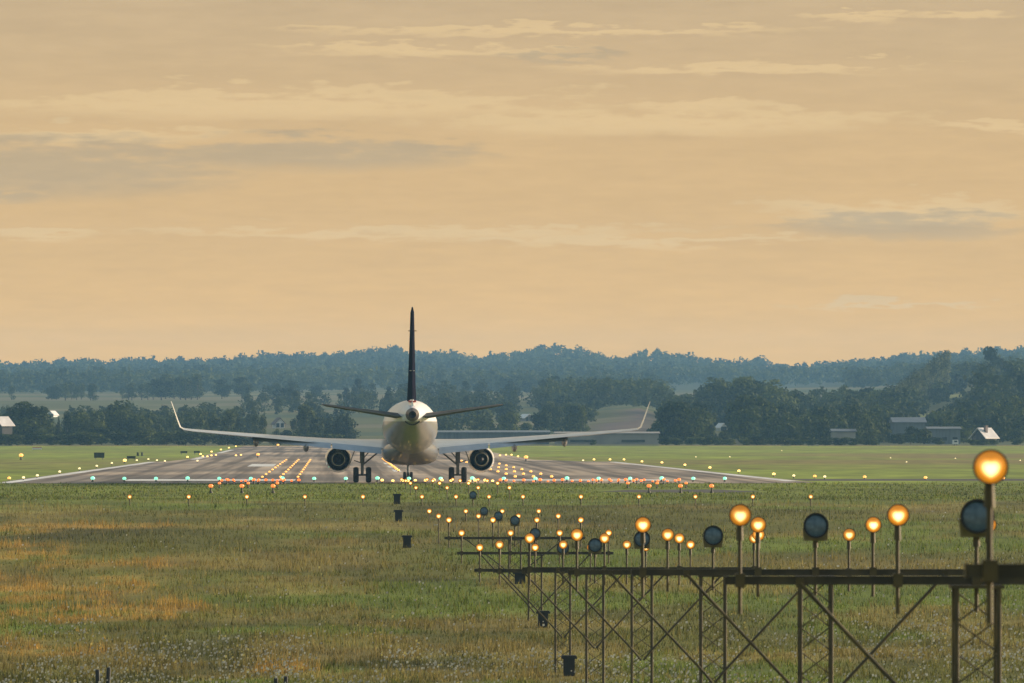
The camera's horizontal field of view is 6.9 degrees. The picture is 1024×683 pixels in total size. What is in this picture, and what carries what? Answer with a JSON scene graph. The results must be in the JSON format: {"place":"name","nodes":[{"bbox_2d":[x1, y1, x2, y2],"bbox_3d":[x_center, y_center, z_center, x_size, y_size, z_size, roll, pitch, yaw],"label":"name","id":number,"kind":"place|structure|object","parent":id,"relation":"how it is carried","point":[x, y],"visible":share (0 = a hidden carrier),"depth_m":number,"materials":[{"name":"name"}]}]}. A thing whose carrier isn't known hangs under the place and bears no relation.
{"place":"outdoors","nodes":[
{"label":"outdoors","id":0,"kind":"place"},
{"bbox_2d":[0,446,1023,682],"bbox_3d":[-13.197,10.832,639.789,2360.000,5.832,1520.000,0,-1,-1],"label":"ground","id":1,"kind":"structure","parent":0,"point":[854,462],"depth_m":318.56,"materials":[{"name":"green plant"}]},
{"bbox_2d":[3,461,163,482],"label":"turn pad","id":2,"kind":"object","parent":1,"relation":"on","point":[71,478],"visible":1,"depth_m":594.01,"materials":[{"name":"concrete"}]},
{"bbox_2d":[2,462,152,482],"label":"pavement edge line","id":3,"kind":"object","parent":2,"relation":"on","point":[15,481],"visible":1,"depth_m":616.89,"materials":[{"name":"white paint"}]},
{"bbox_2d":[72,446,749,482],"bbox_3d":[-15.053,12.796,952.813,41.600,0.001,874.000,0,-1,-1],"label":"runway","id":4,"kind":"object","parent":1,"relation":"on","point":[228,465],"visible":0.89,"depth_m":657.79,"materials":[{"name":"grey asphalt"}]},
{"bbox_2d":[125,479,295,480],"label":"threshold line","id":5,"kind":"object","parent":4,"relation":"on","point":[200,480],"visible":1,"depth_m":540.45,"materials":[{"name":"white paint"}]},
{"bbox_2d":[171,307,649,482],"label":"airliner","id":6,"kind":"object","parent":4,"relation":"on","point":[409,427],"visible":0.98,"depth_m":519.31,"materials":[{"name":"paint"}]},
{"bbox_2d":[507,479,673,480],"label":"threshold line","id":7,"kind":"object","parent":4,"relation":"on","point":[585,479],"visible":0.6,"depth_m":550.19,"materials":[{"name":"white paint"}]},
{"bbox_2d":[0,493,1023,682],"bbox_3d":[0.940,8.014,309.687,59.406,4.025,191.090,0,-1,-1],"label":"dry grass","id":8,"kind":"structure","parent":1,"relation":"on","point":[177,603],"depth_m":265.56,"materials":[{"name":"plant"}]},
{"bbox_2d":[0,497,1023,682],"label":"wildflowers","id":9,"kind":"object","parent":1,"relation":"on","point":[451,666],"visible":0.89,"depth_m":234.59,"materials":[{"name":"white plant"}]},
{"bbox_2d":[445,515,584,578],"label":"light frame","id":10,"kind":"object","parent":1,"relation":"on","point":[514,520],"visible":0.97,"depth_m":290.93,"materials":[{"name":"metal"}]},
{"bbox_2d":[457,528,613,620],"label":"light frame","id":11,"kind":"object","parent":1,"relation":"on","point":[536,532],"visible":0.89,"depth_m":260.93,"materials":[{"name":"metal"}]},
{"bbox_2d":[536,611,549,627],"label":"cable cabinet","id":12,"kind":"object","parent":1,"relation":"on","point":[541,619],"visible":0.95,"depth_m":256.85,"materials":[{"name":"black metal"}]},
{"bbox_2d":[474,544,649,672],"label":"light frame","id":13,"kind":"object","parent":1,"relation":"on","point":[480,548],"visible":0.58,"depth_m":230.88,"materials":[{"name":"metal"}]},
{"bbox_2d":[561,655,576,675],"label":"cable cabinet","id":14,"kind":"object","parent":1,"relation":"on","point":[568,663],"visible":1,"depth_m":228.85,"materials":[{"name":"black metal"}]},
{"bbox_2d":[493,538,694,682],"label":"light frame","id":15,"kind":"object","parent":1,"relation":"on","point":[594,546],"visible":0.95,"depth_m":200.92,"materials":[{"name":"metal"}]},
{"bbox_2d":[522,532,755,682],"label":"light frame","id":16,"kind":"object","parent":1,"relation":"on","point":[604,538],"visible":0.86,"depth_m":170.96,"materials":[{"name":"metal"}]},
{"bbox_2d":[610,490,759,492],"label":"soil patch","id":17,"kind":"object","parent":1,"relation":"on","point":[708,491],"visible":0.86,"depth_m":454.40,"materials":[{"name":"brown soil"}]},
{"bbox_2d":[583,461,815,482],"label":"turn pad","id":18,"kind":"object","parent":1,"relation":"on","point":[732,477],"visible":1,"depth_m":605.77,"materials":[{"name":"concrete"}]},
{"bbox_2d":[614,462,793,480],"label":"pavement edge line","id":19,"kind":"object","parent":18,"relation":"on","point":[711,472],"visible":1,"depth_m":629.61,"materials":[{"name":"white paint"}]},
{"bbox_2d":[568,525,855,682],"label":"light frame","id":20,"kind":"object","parent":1,"relation":"on","point":[712,536],"visible":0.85,"depth_m":140.94,"materials":[{"name":"metal"}]},
{"bbox_2d":[631,513,996,682],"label":"light frame","id":21,"kind":"object","parent":1,"relation":"on","point":[815,528],"visible":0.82,"depth_m":111.00,"materials":[{"name":"metal"}]},
{"bbox_2d":[724,499,1023,682],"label":"light frame","id":22,"kind":"object","parent":1,"relation":"on","point":[972,521],"visible":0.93,"depth_m":81.01,"materials":[{"name":"metal"}]},
{"bbox_2d":[792,479,1023,480],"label":"drainage ditch","id":23,"kind":"object","parent":1,"relation":"on","point":[901,479],"visible":1,"depth_m":552.65,"materials":[{"name":"plant"}]},
{"bbox_2d":[964,449,1023,623],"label":"light frame","id":24,"kind":"object","parent":1,"relation":"on","point":[990,468],"visible":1,"depth_m":51.01,"materials":[{"name":"metal"}]},
{"bbox_2d":[0,380,1023,445],"bbox_3d":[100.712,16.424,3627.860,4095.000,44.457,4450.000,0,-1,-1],"label":"hills","id":25,"kind":"structure","parent":0,"point":[609,417],"depth_m":2297.65,"materials":[{"name":"green plant"}]},
{"bbox_2d":[0,416,14,443],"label":"house","id":26,"kind":"structure","parent":25,"relation":"on","point":[6,423],"depth_m":1472.26,"materials":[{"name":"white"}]},
{"bbox_2d":[1,434,24,444],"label":"bush","id":27,"kind":"object","parent":25,"relation":"on","point":[11,438],"visible":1,"depth_m":1425.71,"materials":[{"name":"green plant"}]},
{"bbox_2d":[2,406,34,443],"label":"broadleaf tree","id":28,"kind":"object","parent":25,"relation":"on","point":[10,417],"visible":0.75,"depth_m":1497.42,"materials":[{"name":"green plant"}]},
{"bbox_2d":[8,401,51,433],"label":"broadleaf tree","id":29,"kind":"object","parent":25,"relation":"on","point":[27,409],"visible":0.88,"depth_m":1496.90,"materials":[{"name":"green plant"}]},
{"bbox_2d":[19,432,47,444],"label":"bush","id":30,"kind":"object","parent":25,"relation":"on","point":[32,436],"visible":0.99,"depth_m":1436.21,"materials":[{"name":"green plant"}]},
{"bbox_2d":[33,406,53,443],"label":"bush","id":31,"kind":"object","parent":25,"relation":"on","point":[49,430],"visible":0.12,"depth_m":1517.50,"materials":[{"name":"green plant"}]},
{"bbox_2d":[37,434,60,444],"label":"bush","id":32,"kind":"object","parent":25,"relation":"on","point":[49,439],"visible":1,"depth_m":1430.84,"materials":[{"name":"green plant"}]},
{"bbox_2d":[46,384,63,399],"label":"broadleaf tree","id":33,"kind":"object","parent":25,"relation":"on","point":[56,395],"visible":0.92,"depth_m":2788.06,"materials":[{"name":"green plant"}]},
{"bbox_2d":[54,433,75,444],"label":"bush","id":34,"kind":"object","parent":25,"relation":"on","point":[64,438],"visible":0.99,"depth_m":1428.88,"materials":[{"name":"green plant"}]},
{"bbox_2d":[61,410,73,434],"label":"tall tree","id":35,"kind":"object","parent":25,"relation":"on","point":[67,417],"visible":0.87,"depth_m":1515.69,"materials":[{"name":"green plant"}]},
{"bbox_2d":[69,431,104,444],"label":"bush","id":36,"kind":"object","parent":25,"relation":"on","point":[84,438],"visible":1,"depth_m":1424.42,"materials":[{"name":"green plant"}]},
{"bbox_2d":[69,412,106,433],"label":"broadleaf tree","id":37,"kind":"object","parent":25,"relation":"on","point":[84,426],"visible":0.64,"depth_m":1514.26,"materials":[{"name":"green plant"}]},
{"bbox_2d":[86,426,121,444],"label":"bush","id":38,"kind":"object","parent":25,"relation":"on","point":[102,430],"visible":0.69,"depth_m":1446.29,"materials":[{"name":"green plant"}]},
{"bbox_2d":[104,409,126,442],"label":"broadleaf tree","id":39,"kind":"object","parent":25,"relation":"on","point":[119,416],"visible":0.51,"depth_m":1538.43,"materials":[{"name":"green plant"}]},
{"bbox_2d":[103,432,132,444],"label":"bush","id":40,"kind":"object","parent":25,"relation":"on","point":[120,438],"visible":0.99,"depth_m":1434.54,"materials":[{"name":"green plant"}]},
{"bbox_2d":[104,400,135,416],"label":"broadleaf tree","id":41,"kind":"object","parent":25,"relation":"on","point":[123,407],"visible":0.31,"depth_m":1597.28,"materials":[{"name":"green plant"}]},
{"bbox_2d":[0,402,242,427],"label":"woodland","id":42,"kind":"object","parent":25,"relation":"on","point":[164,412],"visible":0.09,"depth_m":1920.47,"materials":[{"name":"green plant"}]},
{"bbox_2d":[120,414,153,441],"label":"broadleaf tree","id":43,"kind":"object","parent":25,"relation":"on","point":[130,421],"visible":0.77,"depth_m":1535.62,"materials":[{"name":"green plant"}]},
{"bbox_2d":[126,430,154,444],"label":"bush","id":44,"kind":"object","parent":25,"relation":"on","point":[139,435],"visible":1,"depth_m":1430.86,"materials":[{"name":"green plant"}]},
{"bbox_2d":[146,378,173,399],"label":"broadleaf tree","id":45,"kind":"object","parent":25,"relation":"on","point":[159,391],"visible":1,"depth_m":2752.45,"materials":[{"name":"green plant"}]},
{"bbox_2d":[151,430,178,444],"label":"bush","id":46,"kind":"object","parent":25,"relation":"on","point":[166,436],"visible":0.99,"depth_m":1428.90,"materials":[{"name":"green plant"}]},
{"bbox_2d":[0,400,354,443],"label":"woodland","id":47,"kind":"object","parent":25,"relation":"on","point":[316,426],"visible":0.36,"depth_m":1632.64,"materials":[{"name":"green plant"}]},
{"bbox_2d":[179,378,192,399],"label":"tall tree","id":48,"kind":"object","parent":25,"relation":"on","point":[184,385],"visible":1,"depth_m":2748.65,"materials":[{"name":"green plant"}]},
{"bbox_2d":[169,431,204,444],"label":"bush","id":49,"kind":"object","parent":25,"relation":"on","point":[192,438],"visible":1,"depth_m":1426.37,"materials":[{"name":"green plant"}]},
{"bbox_2d":[176,376,204,399],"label":"broadleaf tree","id":50,"kind":"object","parent":25,"relation":"on","point":[181,392],"visible":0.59,"depth_m":2779.46,"materials":[{"name":"green plant"}]},
{"bbox_2d":[191,373,206,399],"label":"tall tree","id":51,"kind":"object","parent":25,"relation":"on","point":[197,378],"visible":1,"depth_m":2754.53,"materials":[{"name":"green plant"}]},
{"bbox_2d":[195,432,217,444],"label":"bush","id":52,"kind":"object","parent":25,"relation":"on","point":[207,436],"visible":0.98,"depth_m":1428.88,"materials":[{"name":"green plant"}]},
{"bbox_2d":[210,379,232,398],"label":"broadleaf tree","id":53,"kind":"object","parent":25,"relation":"on","point":[223,390],"visible":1,"depth_m":2797.71,"materials":[{"name":"green plant"}]},
{"bbox_2d":[212,434,240,444],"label":"bush","id":54,"kind":"object","parent":25,"relation":"on","point":[223,440],"visible":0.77,"depth_m":1427.66,"materials":[{"name":"green plant"}]},
{"bbox_2d":[223,409,235,431],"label":"tall tree","id":55,"kind":"object","parent":25,"relation":"on","point":[230,415],"visible":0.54,"depth_m":1583.01,"materials":[{"name":"green plant"}]},
{"bbox_2d":[226,435,251,444],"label":"bush","id":56,"kind":"object","parent":25,"relation":"on","point":[243,439],"visible":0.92,"depth_m":1426.57,"materials":[{"name":"green plant"}]},
{"bbox_2d":[231,377,255,398],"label":"broadleaf tree","id":57,"kind":"object","parent":25,"relation":"on","point":[238,389],"visible":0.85,"depth_m":2797.67,"materials":[{"name":"green plant"}]},
{"bbox_2d":[256,414,266,433],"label":"tall tree","id":58,"kind":"object","parent":25,"relation":"on","point":[262,421],"visible":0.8,"depth_m":1602.10,"materials":[{"name":"green plant"}]},
{"bbox_2d":[292,403,316,436],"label":"tall tree","id":59,"kind":"object","parent":25,"relation":"on","point":[304,415],"visible":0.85,"depth_m":1558.51,"materials":[{"name":"green plant"}]},
{"bbox_2d":[331,414,360,438],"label":"broadleaf tree","id":60,"kind":"object","parent":25,"relation":"on","point":[342,420],"visible":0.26,"depth_m":1531.94,"materials":[{"name":"green plant"}]},
{"bbox_2d":[340,412,354,438],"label":"conifer tree","id":61,"kind":"object","parent":25,"relation":"on","point":[348,430],"visible":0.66,"depth_m":1499.28,"materials":[{"name":"green plant"}]},
{"bbox_2d":[238,378,592,416],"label":"woodland","id":62,"kind":"object","parent":25,"relation":"on","point":[291,397],"visible":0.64,"depth_m":2307.33,"materials":[{"name":"green plant"}]},
{"bbox_2d":[435,430,549,443],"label":"long shed","id":63,"kind":"structure","parent":25,"relation":"on","point":[460,434],"depth_m":1490.15,"materials":[{"name":"grey metal"}]},
{"bbox_2d":[494,401,521,421],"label":"bush","id":64,"kind":"object","parent":25,"relation":"on","point":[508,407],"visible":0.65,"depth_m":1947.95,"materials":[{"name":"green plant"}]},
{"bbox_2d":[497,412,520,429],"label":"bush","id":65,"kind":"object","parent":25,"relation":"on","point":[507,417],"visible":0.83,"depth_m":1703.46,"materials":[{"name":"green plant"}]},
{"bbox_2d":[0,343,1023,392],"bbox_3d":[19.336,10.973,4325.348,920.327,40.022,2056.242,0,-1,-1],"label":"woodland","id":66,"kind":"object","parent":25,"relation":"on","point":[382,367],"visible":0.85,"depth_m":4013.14,"materials":[{"name":"green plant"}]},
{"bbox_2d":[427,390,602,433],"bbox_3d":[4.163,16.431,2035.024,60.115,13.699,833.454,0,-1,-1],"label":"woodland","id":67,"kind":"object","parent":25,"relation":"on","point":[482,421],"visible":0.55,"depth_m":1829.59,"materials":[{"name":"green plant"}]},
{"bbox_2d":[530,410,551,429],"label":"bush","id":68,"kind":"object","parent":25,"relation":"on","point":[541,420],"visible":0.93,"depth_m":1725.70,"materials":[{"name":"green plant"}]},
{"bbox_2d":[538,404,560,429],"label":"broadleaf tree","id":69,"kind":"object","parent":25,"relation":"on","point":[551,410],"visible":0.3,"depth_m":1817.88,"materials":[{"name":"green plant"}]},
{"bbox_2d":[562,402,591,424],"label":"bush","id":70,"kind":"object","parent":25,"relation":"on","point":[572,408],"visible":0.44,"depth_m":1886.85,"materials":[{"name":"green plant"}]},
{"bbox_2d":[576,407,590,431],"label":"tall tree","id":71,"kind":"object","parent":25,"relation":"on","point":[582,414],"visible":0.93,"depth_m":1695.55,"materials":[{"name":"green plant"}]},
{"bbox_2d":[535,375,676,407],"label":"woodland","id":72,"kind":"object","parent":25,"relation":"on","point":[620,391],"visible":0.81,"depth_m":2286.08,"materials":[{"name":"green plant"}]},
{"bbox_2d":[553,432,659,443],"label":"long shed","id":73,"kind":"structure","parent":25,"relation":"on","point":[633,438],"depth_m":1480.58,"materials":[{"name":"grey metal"}]},
{"bbox_2d":[655,401,700,439],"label":"bush","id":74,"kind":"object","parent":25,"relation":"on","point":[672,415],"visible":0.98,"depth_m":1501.37,"materials":[{"name":"green plant"}]},
{"bbox_2d":[693,402,718,427],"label":"broadleaf tree","id":75,"kind":"object","parent":25,"relation":"on","point":[704,406],"visible":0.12,"depth_m":1651.31,"materials":[{"name":"green plant"}]},
{"bbox_2d":[692,377,730,425],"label":"broadleaf tree","id":76,"kind":"object","parent":25,"relation":"on","point":[710,391],"visible":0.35,"depth_m":1983.21,"materials":[{"name":"green plant"}]},
{"bbox_2d":[703,436,724,444],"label":"bush","id":77,"kind":"object","parent":25,"relation":"on","point":[716,440],"visible":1,"depth_m":1434.58,"materials":[{"name":"green plant"}]},
{"bbox_2d":[712,378,762,416],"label":"broadleaf tree","id":78,"kind":"object","parent":25,"relation":"on","point":[736,390],"visible":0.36,"depth_m":1929.04,"materials":[{"name":"green plant"}]},
{"bbox_2d":[726,378,768,401],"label":"broadleaf tree","id":79,"kind":"object","parent":25,"relation":"on","point":[759,389],"visible":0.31,"depth_m":1937.76,"materials":[{"name":"green plant"}]},
{"bbox_2d":[723,394,777,440],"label":"broadleaf tree","id":80,"kind":"object","parent":25,"relation":"on","point":[749,402],"visible":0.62,"depth_m":1557.21,"materials":[{"name":"green plant"}]},
{"bbox_2d":[748,436,770,444],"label":"bush","id":81,"kind":"object","parent":25,"relation":"on","point":[755,439],"visible":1,"depth_m":1429.78,"materials":[{"name":"green plant"}]},
{"bbox_2d":[763,379,790,398],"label":"broadleaf tree","id":82,"kind":"object","parent":25,"relation":"on","point":[770,382],"visible":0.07,"depth_m":1986.35,"materials":[{"name":"green plant"}]},
{"bbox_2d":[761,384,801,406],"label":"broadleaf tree","id":83,"kind":"object","parent":25,"relation":"on","point":[772,396],"visible":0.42,"depth_m":1899.79,"materials":[{"name":"green plant"}]},
{"bbox_2d":[771,437,791,444],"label":"bush","id":84,"kind":"object","parent":25,"relation":"on","point":[784,440],"visible":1,"depth_m":1431.99,"materials":[{"name":"green plant"}]},
{"bbox_2d":[774,404,790,431],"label":"broadleaf tree","id":85,"kind":"object","parent":25,"relation":"on","point":[781,409],"visible":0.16,"depth_m":1575.97,"materials":[{"name":"green plant"}]},
{"bbox_2d":[654,389,930,443],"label":"woodland","id":86,"kind":"object","parent":25,"relation":"on","point":[795,427],"visible":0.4,"depth_m":1528.81,"materials":[{"name":"green plant"}]},
{"bbox_2d":[778,404,806,417],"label":"broadleaf tree","id":87,"kind":"object","parent":25,"relation":"on","point":[797,412],"visible":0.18,"depth_m":1616.39,"materials":[{"name":"green plant"}]},
{"bbox_2d":[787,389,815,405],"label":"broadleaf tree","id":88,"kind":"object","parent":25,"relation":"on","point":[799,395],"visible":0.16,"depth_m":1932.53,"materials":[{"name":"green plant"}]},
{"bbox_2d":[829,429,856,443],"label":"storage shed","id":89,"kind":"structure","parent":25,"relation":"on","point":[843,433],"depth_m":1491.44,"materials":[{"name":"grey metal"}]},
{"bbox_2d":[846,405,863,438],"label":"tall tree","id":90,"kind":"object","parent":25,"relation":"on","point":[855,415],"visible":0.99,"depth_m":1498.36,"materials":[{"name":"green plant"}]},
{"bbox_2d":[790,384,924,413],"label":"woodland","id":91,"kind":"object","parent":25,"relation":"on","point":[817,393],"visible":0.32,"depth_m":1899.17,"materials":[{"name":"green plant"}]},
{"bbox_2d":[852,413,880,438],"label":"broadleaf tree","id":92,"kind":"object","parent":25,"relation":"on","point":[868,433],"visible":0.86,"depth_m":1508.40,"materials":[{"name":"green plant"}]},
{"bbox_2d":[875,387,913,402],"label":"broadleaf tree","id":93,"kind":"object","parent":25,"relation":"on","point":[890,395],"visible":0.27,"depth_m":1951.90,"materials":[{"name":"green plant"}]},
{"bbox_2d":[887,433,905,443],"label":"bush","id":94,"kind":"object","parent":25,"relation":"on","point":[897,438],"visible":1,"depth_m":1481.17,"materials":[{"name":"green plant"}]},
{"bbox_2d":[889,417,926,442],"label":"storage shed","id":95,"kind":"structure","parent":25,"relation":"on","point":[898,425],"depth_m":1561.79,"materials":[{"name":"grey metal"}]},
{"bbox_2d":[902,426,917,443],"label":"broadleaf tree","id":96,"kind":"object","parent":25,"relation":"on","point":[911,431],"visible":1,"depth_m":1476.08,"materials":[{"name":"green plant"}]},
{"bbox_2d":[910,429,932,443],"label":"bush","id":97,"kind":"object","parent":25,"relation":"on","point":[924,434],"visible":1,"depth_m":1470.90,"materials":[{"name":"green plant"}]},
{"bbox_2d":[878,374,1007,425],"bbox_3d":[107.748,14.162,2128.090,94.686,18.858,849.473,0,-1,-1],"label":"woodland","id":98,"kind":"object","parent":25,"relation":"on","point":[957,384],"visible":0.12,"depth_m":2252.98,"materials":[{"name":"green plant"}]},
{"bbox_2d":[924,427,961,443],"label":"storage shed","id":99,"kind":"structure","parent":25,"relation":"on","point":[948,435],"depth_m":1501.80,"materials":[{"name":"grey metal"}]},
{"bbox_2d":[944,351,951,389],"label":"poplar tree","id":100,"kind":"object","parent":25,"relation":"on","point":[948,368],"visible":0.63,"depth_m":2422.82,"materials":[{"name":"green plant"}]},
{"bbox_2d":[958,426,971,443],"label":"broadleaf tree","id":101,"kind":"object","parent":25,"relation":"on","point":[965,434],"visible":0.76,"depth_m":1528.05,"materials":[{"name":"green plant"}]},
{"bbox_2d":[926,374,1023,441],"bbox_3d":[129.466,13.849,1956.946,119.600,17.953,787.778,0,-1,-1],"label":"woodland","id":102,"kind":"object","parent":25,"relation":"on","point":[998,422],"visible":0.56,"depth_m":1593.38,"materials":[{"name":"green plant"}]},
{"bbox_2d":[942,346,1023,409],"bbox_3d":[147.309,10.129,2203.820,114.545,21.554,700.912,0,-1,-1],"label":"woodland","id":103,"kind":"object","parent":25,"relation":"on","point":[1009,373],"visible":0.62,"depth_m":1943.61,"materials":[{"name":"green plant"}]},
{"bbox_2d":[969,425,999,443],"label":"house","id":104,"kind":"structure","parent":25,"relation":"on","point":[985,433],"depth_m":1475.95,"materials":[{"name":"tile"}]},
{"bbox_2d":[0,0,1023,367],"label":"sky","id":105,"kind":"structure","parent":0,"point":[790,182],"materials":[{"name":"beige"}]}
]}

